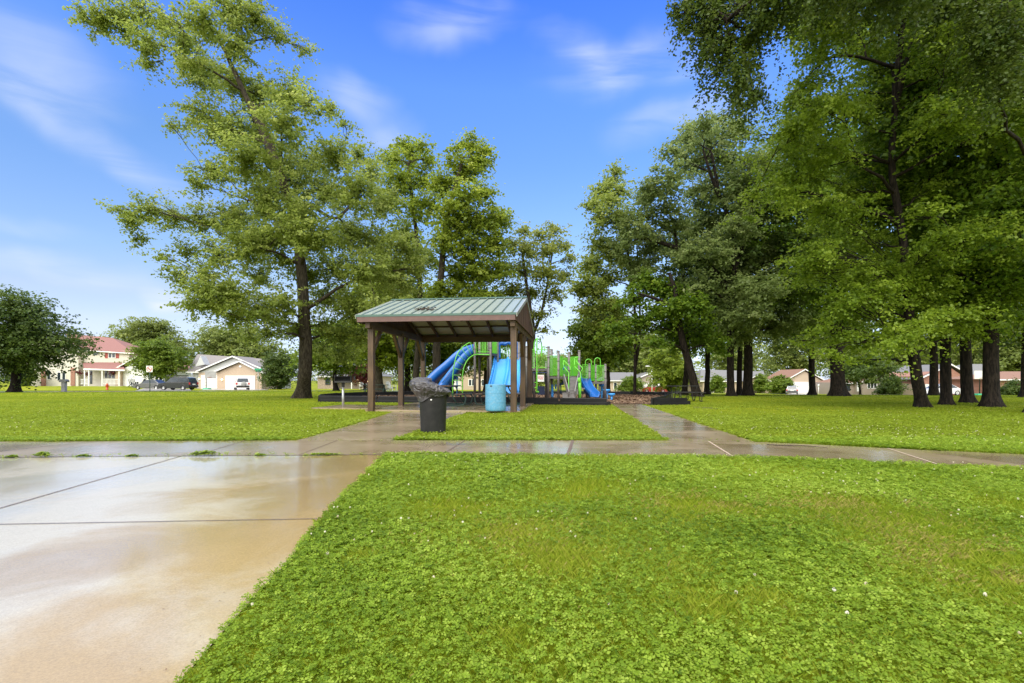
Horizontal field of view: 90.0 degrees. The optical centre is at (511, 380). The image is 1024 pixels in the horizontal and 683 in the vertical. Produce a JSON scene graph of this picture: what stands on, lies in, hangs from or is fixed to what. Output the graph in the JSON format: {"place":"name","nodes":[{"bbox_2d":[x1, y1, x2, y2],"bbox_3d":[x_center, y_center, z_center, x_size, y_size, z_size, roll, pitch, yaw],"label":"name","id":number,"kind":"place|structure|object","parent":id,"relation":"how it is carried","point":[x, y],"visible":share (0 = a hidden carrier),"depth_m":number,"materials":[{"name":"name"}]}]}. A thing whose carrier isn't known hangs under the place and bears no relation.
{"place":"outdoors","nodes":[
{"label":"outdoors","id":0,"kind":"place"},
{"bbox_2d":[135,388,189,390],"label":"driveway","id":1,"kind":"structure","parent":0,"point":[159,389],"depth_m":64.95,"materials":[{"name":"concrete"}]},
{"bbox_2d":[132,379,166,388],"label":"parked sedan","id":2,"kind":"object","parent":1,"relation":"on","point":[154,383],"visible":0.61,"depth_m":71.19,"materials":[{"name":"white metal"}]},
{"bbox_2d":[158,377,198,389],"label":"parked suv","id":3,"kind":"object","parent":1,"relation":"on","point":[184,383],"visible":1,"depth_m":65.16,"materials":[{"name":"black metal"}]},
{"bbox_2d":[0,455,381,682],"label":"concrete pad","id":4,"kind":"object","parent":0,"point":[111,594],"visible":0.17,"depth_m":3.08,"materials":[{"name":"beige concrete"}]},
{"bbox_2d":[1,456,317,523],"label":"expansion joint","id":5,"kind":"object","parent":4,"relation":"on","point":[132,521],"visible":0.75,"depth_m":3.73,"materials":[{"name":"grey concrete"}]},
{"bbox_2d":[189,449,226,455],"bbox_3d":[-4.112,0.969,6.870,0.572,0.078,0.157,0,0,0],"label":"weed tuft","id":6,"kind":"object","parent":4,"relation":"on","point":[206,452],"visible":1,"depth_m":6.86,"materials":[{"name":"green plant"}]},
{"bbox_2d":[203,389,266,389],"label":"driveway","id":7,"kind":"structure","parent":0,"point":[234,389],"depth_m":71.50,"materials":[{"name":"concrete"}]},
{"bbox_2d":[202,371,215,389],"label":"basketball hoop","id":8,"kind":"object","parent":7,"relation":"on","point":[210,374],"visible":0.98,"depth_m":73.80,"materials":[{"name":"white plastic"}]},
{"bbox_2d":[234,378,249,389],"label":"parked suv","id":9,"kind":"object","parent":7,"relation":"on","point":[242,383],"visible":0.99,"depth_m":69.38,"materials":[{"name":"white metal"}]},
{"bbox_2d":[299,412,465,439],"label":"path","id":10,"kind":"structure","parent":0,"point":[388,426],"depth_m":10.83,"materials":[{"name":"concrete"}]},
{"bbox_2d":[47,391,892,394],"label":"road","id":11,"kind":"structure","parent":0,"point":[146,391],"depth_m":52.33,"materials":[{"name":"grey asphalt"}]},
{"bbox_2d":[0,0,958,380],"label":"sky","id":12,"kind":"structure","parent":0,"point":[563,89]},
{"bbox_2d":[0,381,1023,682],"bbox_3d":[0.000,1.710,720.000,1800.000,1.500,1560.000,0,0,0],"label":"lawn","id":13,"kind":"structure","parent":0,"point":[314,387],"depth_m":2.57,"materials":[{"name":"green plant"}]},
{"bbox_2d":[0,368,45,385],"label":"round bush","id":14,"kind":"object","parent":13,"relation":"on","point":[27,381],"visible":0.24,"depth_m":83.30,"materials":[{"name":"green plant"}]},
{"bbox_2d":[0,284,105,391],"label":"shade tree","id":15,"kind":"object","parent":13,"relation":"on","point":[23,324],"visible":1,"depth_m":49.32,"materials":[{"name":"green plant"}]},
{"bbox_2d":[32,334,191,385],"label":"house","id":16,"kind":"structure","parent":13,"relation":"on","point":[99,368],"depth_m":87.22,"materials":[{"name":"beige"}]},
{"bbox_2d":[126,374,158,385],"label":"garage door","id":17,"kind":"structure","parent":16,"relation":"in","point":[139,379],"depth_m":86.73,"materials":[{"name":"white metal"}]},
{"bbox_2d":[99,316,202,362],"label":"shade tree","id":18,"kind":"object","parent":13,"relation":"on","point":[150,329],"visible":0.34,"depth_m":105.82,"materials":[{"name":"green plant"}]},
{"bbox_2d":[114,333,194,381],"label":"street tree","id":19,"kind":"object","parent":13,"relation":"on","point":[162,357],"visible":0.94,"depth_m":78.40,"materials":[{"name":"green plant"}]},
{"bbox_2d":[181,321,289,363],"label":"shade tree","id":20,"kind":"object","parent":13,"relation":"on","point":[216,345],"visible":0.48,"depth_m":107.56,"materials":[{"name":"green plant"}]},
{"bbox_2d":[187,354,290,388],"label":"house","id":21,"kind":"structure","parent":13,"relation":"on","point":[229,370],"depth_m":79.76,"materials":[{"name":"grey"}]},
{"bbox_2d":[201,375,216,388],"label":"garage door","id":22,"kind":"structure","parent":21,"relation":"in","point":[211,382],"depth_m":79.94,"materials":[{"name":"white metal"}]},
{"bbox_2d":[225,376,254,388],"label":"garage door","id":23,"kind":"structure","parent":21,"relation":"in","point":[229,381],"depth_m":78.53,"materials":[{"name":"white metal"}]},
{"bbox_2d":[62,0,435,398],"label":"maple tree","id":24,"kind":"object","parent":13,"relation":"on","point":[299,231],"visible":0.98,"depth_m":27.46,"materials":[{"name":"green plant"}]},
{"bbox_2d":[256,349,297,389],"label":"evergreen bush","id":25,"kind":"object","parent":13,"relation":"on","point":[279,375],"visible":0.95,"depth_m":74.89,"materials":[{"name":"green plant"}]},
{"bbox_2d":[282,316,367,390],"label":"shade tree","id":26,"kind":"object","parent":13,"relation":"on","point":[326,366],"visible":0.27,"depth_m":60.33,"materials":[{"name":"green plant"}]},
{"bbox_2d":[319,395,379,401],"bbox_3d":[-7.693,0.895,24.207,3.322,0.330,0.130,0,0,17],"label":"border timber","id":27,"kind":"object","parent":13,"relation":"on","point":[346,398],"visible":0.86,"depth_m":24.19,"materials":[{"name":"plastic"}]},
{"bbox_2d":[311,405,393,408],"bbox_3d":[-5.985,1.030,19.500,2.287,0.080,2.738,0,0,7],"label":"grill pad","id":28,"kind":"object","parent":13,"relation":"on","point":[349,407],"visible":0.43,"depth_m":19.13,"materials":[{"name":"concrete"}]},
{"bbox_2d":[334,374,355,406],"bbox_3d":[-6.287,0.427,19.268,0.730,1.315,0.430,0,0,-12],"label":"park grill","id":29,"kind":"object","parent":28,"relation":"on","point":[342,380],"visible":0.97,"depth_m":19.21,"materials":[{"name":"black metal"}]},
{"bbox_2d":[338,392,367,395],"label":"border timber","id":30,"kind":"object","parent":13,"relation":"on","point":[355,394],"visible":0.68,"depth_m":32.10,"materials":[{"name":"plastic"}]},
{"bbox_2d":[343,363,367,388],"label":"maroon tree","id":31,"kind":"object","parent":13,"relation":"on","point":[360,378],"visible":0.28,"depth_m":70.45,"materials":[{"name":"red plant"}]},
{"bbox_2d":[316,370,394,388],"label":"house","id":32,"kind":"structure","parent":13,"relation":"on","point":[322,384],"depth_m":85.50,"materials":[{"name":"beige stone"}]},
{"bbox_2d":[323,268,432,391],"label":"shade tree","id":33,"kind":"object","parent":13,"relation":"on","point":[381,358],"visible":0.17,"depth_m":51.13,"materials":[{"name":"green plant"}]},
{"bbox_2d":[375,391,413,395],"bbox_3d":[-8.242,0.933,34.858,3.757,0.330,0.130,0,0,-45],"label":"border timber","id":34,"kind":"object","parent":13,"relation":"on","point":[394,393],"visible":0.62,"depth_m":34.88,"materials":[{"name":"plastic"}]},
{"bbox_2d":[378,396,418,402],"bbox_3d":[-4.592,0.895,23.309,3.294,0.330,0.130,0,0,15],"label":"border timber","id":35,"kind":"object","parent":13,"relation":"on","point":[407,399],"visible":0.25,"depth_m":23.46,"materials":[{"name":"plastic"}]},
{"bbox_2d":[369,132,445,390],"bbox_3d":[-8.737,-9.986,42.220,7.716,22.364,7.625,0,0,0],"label":"maple tree","id":36,"kind":"object","parent":13,"relation":"on","point":[417,205],"visible":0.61,"depth_m":41.77,"materials":[{"name":"green plant"}]},
{"bbox_2d":[365,282,464,390],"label":"shade tree","id":37,"kind":"object","parent":13,"relation":"on","point":[407,377],"visible":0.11,"depth_m":55.45,"materials":[{"name":"green plant"}]},
{"bbox_2d":[412,296,481,390],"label":"shade tree","id":38,"kind":"object","parent":13,"relation":"on","point":[447,349],"visible":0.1,"depth_m":57.35,"materials":[{"name":"green plant"}]},
{"bbox_2d":[365,402,533,412],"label":"shelter slab","id":39,"kind":"structure","parent":13,"relation":"on","point":[471,407],"depth_m":17.57,"materials":[{"name":"concrete"}]},
{"bbox_2d":[355,296,533,412],"bbox_3d":[-2.033,-1.008,19.478,5.245,4.276,6.754,0,0,7],"label":"picnic shelter","id":40,"kind":"object","parent":39,"relation":"on","point":[488,319],"visible":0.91,"depth_m":18.71,"materials":[{"name":"brown wood"}]},
{"bbox_2d":[419,385,472,405],"bbox_3d":[-2.564,0.577,19.997,1.863,0.769,1.850,0,0,7],"label":"picnic table","id":41,"kind":"object","parent":39,"relation":"on","point":[456,403],"visible":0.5,"depth_m":19.33,"materials":[{"name":"black metal"}]},
{"bbox_2d":[485,384,505,410],"bbox_3d":[-0.517,0.542,16.150,0.662,0.840,0.662,0,0,0],"label":"plastic barrel","id":42,"kind":"object","parent":39,"relation":"on","point":[495,397],"visible":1,"depth_m":15.87,"materials":[{"name":"blue plastic"}]},
{"bbox_2d":[474,385,519,404],"bbox_3d":[-0.462,0.577,20.293,1.863,0.769,1.850,0,0,7],"label":"picnic table","id":43,"kind":"object","parent":39,"relation":"on","point":[507,393],"visible":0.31,"depth_m":19.73,"materials":[{"name":"black metal"}]},
{"bbox_2d":[412,126,522,383],"bbox_3d":[-3.623,-9.576,40.084,8.444,21.548,7.528,0,0,21],"label":"maple tree","id":44,"kind":"object","parent":13,"relation":"on","point":[461,220],"visible":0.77,"depth_m":39.69,"materials":[{"name":"green plant"}]},
{"bbox_2d":[454,367,483,389],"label":"house","id":45,"kind":"structure","parent":13,"relation":"on","point":[468,383],"depth_m":86.00,"materials":[{"name":"beige"}]},
{"bbox_2d":[447,397,509,402],"bbox_3d":[-1.492,0.895,22.459,3.294,0.330,0.130,0,0,15],"label":"border timber","id":46,"kind":"object","parent":13,"relation":"on","point":[459,399],"visible":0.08,"depth_m":22.52,"materials":[{"name":"plastic"}]},
{"bbox_2d":[452,286,509,390],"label":"shade tree","id":47,"kind":"object","parent":13,"relation":"on","point":[483,363],"visible":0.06,"depth_m":56.91,"materials":[{"name":"green plant"}]},
{"bbox_2d":[0,325,981,384],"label":"treeline","id":48,"kind":"object","parent":13,"relation":"on","point":[393,380],"visible":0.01,"depth_m":158.54,"materials":[{"name":"green plant"}]},
{"bbox_2d":[0,435,1023,682],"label":"clover","id":49,"kind":"object","parent":13,"relation":"on","point":[998,475],"visible":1,"depth_m":2.56,"materials":[{"name":"green plant"}]},
{"bbox_2d":[0,402,1023,438],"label":"clover","id":50,"kind":"object","parent":13,"relation":"on","point":[260,429],"visible":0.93,"depth_m":12.31,"materials":[{"name":"green plant"}]},
{"bbox_2d":[419,394,449,432],"bbox_3d":[-1.559,0.630,10.124,0.582,0.800,0.582,0,0,41],"label":"trash can","id":51,"kind":"object","parent":50,"relation":"on","point":[432,413],"visible":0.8,"depth_m":9.90,"materials":[{"name":"black plastic"}]},
{"bbox_2d":[409,377,450,401],"bbox_3d":[-1.613,0.174,10.124,0.825,0.485,0.811,0,0,0],"label":"trash bag","id":52,"kind":"object","parent":51,"relation":"on","point":[423,388],"visible":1,"depth_m":9.84,"materials":[{"name":"plastic"}]},
{"bbox_2d":[9,411,1022,633],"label":"clover blossoms","id":53,"kind":"object","parent":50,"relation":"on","point":[846,612],"visible":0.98,"depth_m":5.01,"materials":[{"name":"white plant"}]},
{"bbox_2d":[365,394,663,403],"bbox_3d":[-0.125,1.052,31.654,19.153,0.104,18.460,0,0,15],"label":"mulch bed","id":54,"kind":"object","parent":13,"relation":"on","point":[621,401],"visible":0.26,"depth_m":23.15,"materials":[{"name":"brown wood"}]},
{"bbox_2d":[427,338,606,398],"bbox_3d":[0.117,-1.167,26.445,9.958,4.371,4.310,0,0,0],"label":"playground","id":55,"kind":"object","parent":54,"relation":"on","point":[451,367],"visible":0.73,"depth_m":26.26},
{"bbox_2d":[535,351,560,389],"bbox_3d":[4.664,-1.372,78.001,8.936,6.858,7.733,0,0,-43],"label":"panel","id":56,"kind":"object","parent":55,"relation":"attached to","point":[540,365],"visible":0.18,"depth_m":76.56,"materials":[{"name":"green plastic"}]},
{"bbox_2d":[485,217,578,390],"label":"maple tree","id":57,"kind":"object","parent":13,"relation":"on","point":[543,271],"visible":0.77,"depth_m":43.41,"materials":[{"name":"green plant"}]},
{"bbox_2d":[517,397,561,404],"bbox_3d":[1.058,0.895,21.759,2.154,0.330,0.130,0,0,15],"label":"border timber","id":58,"kind":"object","parent":13,"relation":"on","point":[546,401],"visible":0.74,"depth_m":21.64,"materials":[{"name":"plastic"}]},
{"bbox_2d":[560,398,610,404],"bbox_3d":[3.034,0.895,21.262,2.081,0.330,0.130,0,0,13],"label":"border timber","id":59,"kind":"object","parent":13,"relation":"on","point":[584,401],"visible":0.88,"depth_m":21.21,"materials":[{"name":"plastic"}]},
{"bbox_2d":[562,315,613,384],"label":"slender tree","id":60,"kind":"object","parent":13,"relation":"on","point":[577,328],"visible":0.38,"depth_m":51.20,"materials":[{"name":"green plant"}]},
{"bbox_2d":[570,296,647,390],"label":"slender tree","id":61,"kind":"object","parent":13,"relation":"on","point":[612,355],"visible":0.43,"depth_m":48.98,"materials":[{"name":"green plant"}]},
{"bbox_2d":[563,157,658,394],"bbox_3d":[7.175,-7.942,38.316,7.146,18.192,6.709,0,0,0],"label":"slender tree","id":62,"kind":"object","parent":13,"relation":"on","point":[605,198],"visible":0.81,"depth_m":37.71,"materials":[{"name":"green plant"}]},
{"bbox_2d":[597,372,638,390],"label":"house","id":63,"kind":"structure","parent":13,"relation":"on","point":[616,378],"depth_m":93.65,"materials":[{"name":"beige"}]},
{"bbox_2d":[597,346,649,381],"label":"shade tree","id":64,"kind":"object","parent":13,"relation":"on","point":[620,369],"visible":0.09,"depth_m":108.49,"materials":[{"name":"green plant"}]},
{"bbox_2d":[613,375,647,391],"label":"round bush","id":65,"kind":"object","parent":13,"relation":"on","point":[626,384],"visible":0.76,"depth_m":83.04,"materials":[{"name":"green plant"}]},
{"bbox_2d":[630,391,663,395],"bbox_3d":[9.720,0.978,37.152,0.130,0.330,3.528,0,0,-30],"label":"border timber","id":66,"kind":"object","parent":13,"relation":"on","point":[648,393],"visible":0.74,"depth_m":36.90,"materials":[{"name":"plastic"}]},
{"bbox_2d":[637,372,659,390],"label":"house","id":67,"kind":"structure","parent":13,"relation":"on","point":[643,376],"depth_m":100.00,"materials":[{"name":"beige"}]},
{"bbox_2d":[621,332,682,373],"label":"shade tree","id":68,"kind":"object","parent":13,"relation":"on","point":[642,355],"visible":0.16,"depth_m":108.68,"materials":[{"name":"green plant"}]},
{"bbox_2d":[592,266,732,396],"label":"oak tree","id":69,"kind":"object","parent":13,"relation":"on","point":[679,305],"visible":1,"depth_m":33.80,"materials":[{"name":"green plant"}]},
{"bbox_2d":[639,346,703,393],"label":"shade tree","id":70,"kind":"object","parent":13,"relation":"on","point":[667,373],"visible":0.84,"depth_m":70.70,"materials":[{"name":"green plant"}]},
{"bbox_2d":[653,398,690,404],"bbox_3d":[6.667,0.895,21.388,1.775,0.330,0.130,0,0,-17],"label":"border timber","id":71,"kind":"object","parent":13,"relation":"on","point":[669,401],"visible":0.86,"depth_m":21.31,"materials":[{"name":"plastic"}]},
{"bbox_2d":[641,216,724,394],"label":"slender tree","id":72,"kind":"object","parent":13,"relation":"on","point":[685,374],"visible":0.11,"depth_m":41.81,"materials":[{"name":"green plant"}]},
{"bbox_2d":[663,386,705,401],"bbox_3d":[8.450,0.647,25.200,1.500,0.777,1.927,0,0,-4],"label":"picnic table","id":73,"kind":"object","parent":13,"relation":"on","point":[686,392],"visible":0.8,"depth_m":25.06,"materials":[{"name":"grey metal"}]},
{"bbox_2d":[655,261,737,394],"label":"slender tree","id":74,"kind":"object","parent":13,"relation":"on","point":[707,374],"visible":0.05,"depth_m":44.83,"materials":[{"name":"green plant"}]},
{"bbox_2d":[601,106,824,395],"bbox_3d":[14.202,-9.681,35.862,15.822,21.712,10.332,0,0,0],"label":"oak tree","id":75,"kind":"object","parent":13,"relation":"on","point":[752,313],"visible":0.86,"depth_m":34.67,"materials":[{"name":"green plant"}]},
{"bbox_2d":[710,372,726,392],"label":"round bush","id":76,"kind":"object","parent":13,"relation":"on","point":[718,384],"visible":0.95,"depth_m":96.06,"materials":[{"name":"green plant"}]},
{"bbox_2d":[688,369,770,392],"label":"house","id":77,"kind":"structure","parent":13,"relation":"on","point":[701,372],"depth_m":104.16,"materials":[{"name":"beige"}]},
{"bbox_2d":[693,327,773,373],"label":"shade tree","id":78,"kind":"object","parent":13,"relation":"on","point":[717,364],"visible":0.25,"depth_m":126.10,"materials":[{"name":"green plant"}]},
{"bbox_2d":[665,141,846,395],"bbox_3d":[17.796,-8.134,38.445,12.847,18.741,12.927,0,0,0],"label":"oak tree","id":79,"kind":"object","parent":13,"relation":"on","point":[747,389],"visible":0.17,"depth_m":36.42,"materials":[{"name":"green plant"}]},
{"bbox_2d":[705,202,806,394],"bbox_3d":[18.864,-6.931,40.792,9.412,16.350,7.769,0,0,0],"label":"slender tree","id":80,"kind":"object","parent":13,"relation":"on","point":[739,375],"visible":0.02,"depth_m":40.81,"materials":[{"name":"green plant"}]},
{"bbox_2d":[753,373,769,392],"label":"cone shrub","id":81,"kind":"object","parent":13,"relation":"on","point":[760,381],"visible":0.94,"depth_m":98.44,"materials":[{"name":"green plant"}]},
{"bbox_2d":[762,374,797,393],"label":"round bush","id":82,"kind":"object","parent":13,"relation":"on","point":[778,384],"visible":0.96,"depth_m":92.27,"materials":[{"name":"green plant"}]},
{"bbox_2d":[753,320,828,374],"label":"shade tree","id":83,"kind":"object","parent":13,"relation":"on","point":[791,361],"visible":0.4,"depth_m":125.99,"materials":[{"name":"green plant"}]},
{"bbox_2d":[767,369,823,392],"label":"house","id":84,"kind":"structure","parent":13,"relation":"on","point":[800,378],"depth_m":100.00,"materials":[{"name":"beige"}]},
{"bbox_2d":[794,383,808,392],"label":"garage door","id":85,"kind":"structure","parent":84,"relation":"in","point":[801,386],"depth_m":99.93,"materials":[{"name":"white metal"}]},
{"bbox_2d":[755,178,875,394],"bbox_3d":[25.304,-8.691,43.156,12.596,20.007,11.638,0,0,36],"label":"maple tree","id":86,"kind":"object","parent":13,"relation":"on","point":[812,383],"visible":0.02,"depth_m":42.81,"materials":[{"name":"green plant"}]},
{"bbox_2d":[735,116,902,395],"bbox_3d":[23.110,-8.999,36.657,14.722,20.460,15.419,0,0,0],"label":"oak tree","id":87,"kind":"object","parent":13,"relation":"on","point":[838,387],"visible":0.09,"depth_m":35.98,"materials":[{"name":"green plant"}]},
{"bbox_2d":[663,0,1023,412],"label":"drooping tree","id":88,"kind":"object","parent":13,"relation":"on","point":[1006,37],"visible":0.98,"depth_m":14.50,"materials":[{"name":"green plant"}]},
{"bbox_2d":[804,319,886,377],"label":"shade tree","id":89,"kind":"object","parent":13,"relation":"on","point":[824,362],"visible":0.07,"depth_m":110.03,"materials":[{"name":"green plant"}]},
{"bbox_2d":[815,378,880,394],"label":"house","id":90,"kind":"structure","parent":13,"relation":"on","point":[824,386],"depth_m":87.94,"materials":[{"name":"beige"}]},
{"bbox_2d":[828,354,907,394],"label":"bush","id":91,"kind":"object","parent":13,"relation":"on","point":[859,373],"visible":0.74,"depth_m":75.76,"materials":[{"name":"green plant"}]},
{"bbox_2d":[719,0,1023,407],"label":"maple tree","id":92,"kind":"object","parent":13,"relation":"on","point":[800,136],"visible":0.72,"depth_m":18.09,"materials":[{"name":"green plant"}]},
{"bbox_2d":[871,375,911,394],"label":"round bush","id":93,"kind":"object","parent":13,"relation":"on","point":[896,388],"visible":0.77,"depth_m":80.92,"materials":[{"name":"green plant"}]},
{"bbox_2d":[881,331,956,367],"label":"shade tree","id":94,"kind":"object","parent":13,"relation":"on","point":[924,361],"visible":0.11,"depth_m":108.37,"materials":[{"name":"green plant"}]},
{"bbox_2d":[815,16,1023,404],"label":"maple tree","id":95,"kind":"object","parent":13,"relation":"on","point":[946,396],"visible":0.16,"depth_m":20.11,"materials":[{"name":"green plant"}]},
{"bbox_2d":[828,23,1023,402],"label":"maple tree","id":96,"kind":"object","parent":13,"relation":"on","point":[967,394],"depth_m":23.33,"materials":[{"name":"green plant"}]},
{"bbox_2d":[872,223,981,394],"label":"maple tree","id":97,"kind":"object","parent":13,"relation":"on","point":[933,389],"visible":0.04,"depth_m":43.75,"materials":[{"name":"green plant"}]},
{"bbox_2d":[838,15,1023,406],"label":"maple tree","id":98,"kind":"object","parent":13,"relation":"on","point":[991,396],"visible":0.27,"depth_m":19.13,"materials":[{"name":"green plant"}]},
{"bbox_2d":[889,364,981,394],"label":"house","id":99,"kind":"structure","parent":13,"relation":"on","point":[954,369],"depth_m":82.21,"materials":[{"name":"beige brick"}]},
{"bbox_2d":[922,336,999,365],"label":"shade tree","id":100,"kind":"object","parent":13,"relation":"on","point":[955,361],"visible":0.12,"depth_m":102.46,"materials":[{"name":"green plant"}]},
{"bbox_2d":[952,371,1020,394],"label":"house","id":101,"kind":"structure","parent":13,"relation":"on","point":[1006,375],"depth_m":69.02,"materials":[{"name":"beige brick"}]},
{"bbox_2d":[951,301,1023,396],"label":"maple tree","id":102,"kind":"object","parent":13,"relation":"on","point":[1021,391],"visible":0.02,"depth_m":33.09,"materials":[{"name":"green plant"}]},
{"bbox_2d":[971,321,1021,371],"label":"shade tree","id":103,"kind":"object","parent":13,"relation":"on","point":[1008,363],"visible":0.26,"depth_m":90.52,"materials":[{"name":"green plant"}]},
{"bbox_2d":[1000,377,1020,394],"bbox_3d":[61.104,1.115,61.770,4.776,3.362,4.846,0,0,0],"label":"round bush","id":104,"kind":"object","parent":13,"relation":"on","point":[1012,387],"visible":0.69,"depth_m":61.75,"materials":[{"name":"green plant"}]},
{"bbox_2d":[0,440,1023,467],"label":"walkway","id":105,"kind":"structure","parent":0,"point":[242,448],"depth_m":7.65,"materials":[{"name":"concrete"}]},
{"bbox_2d":[3,440,573,456],"bbox_3d":[-6.478,1.013,7.650,15.127,0.002,1.898,0,0,-2],"label":"expansion joint","id":106,"kind":"object","parent":105,"relation":"on","point":[570,447],"visible":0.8,"depth_m":7.00,"materials":[{"name":"grey concrete"}]},
{"bbox_2d":[613,404,750,441],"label":"path","id":107,"kind":"structure","parent":0,"point":[671,427],"depth_m":11.30,"materials":[{"name":"concrete"}]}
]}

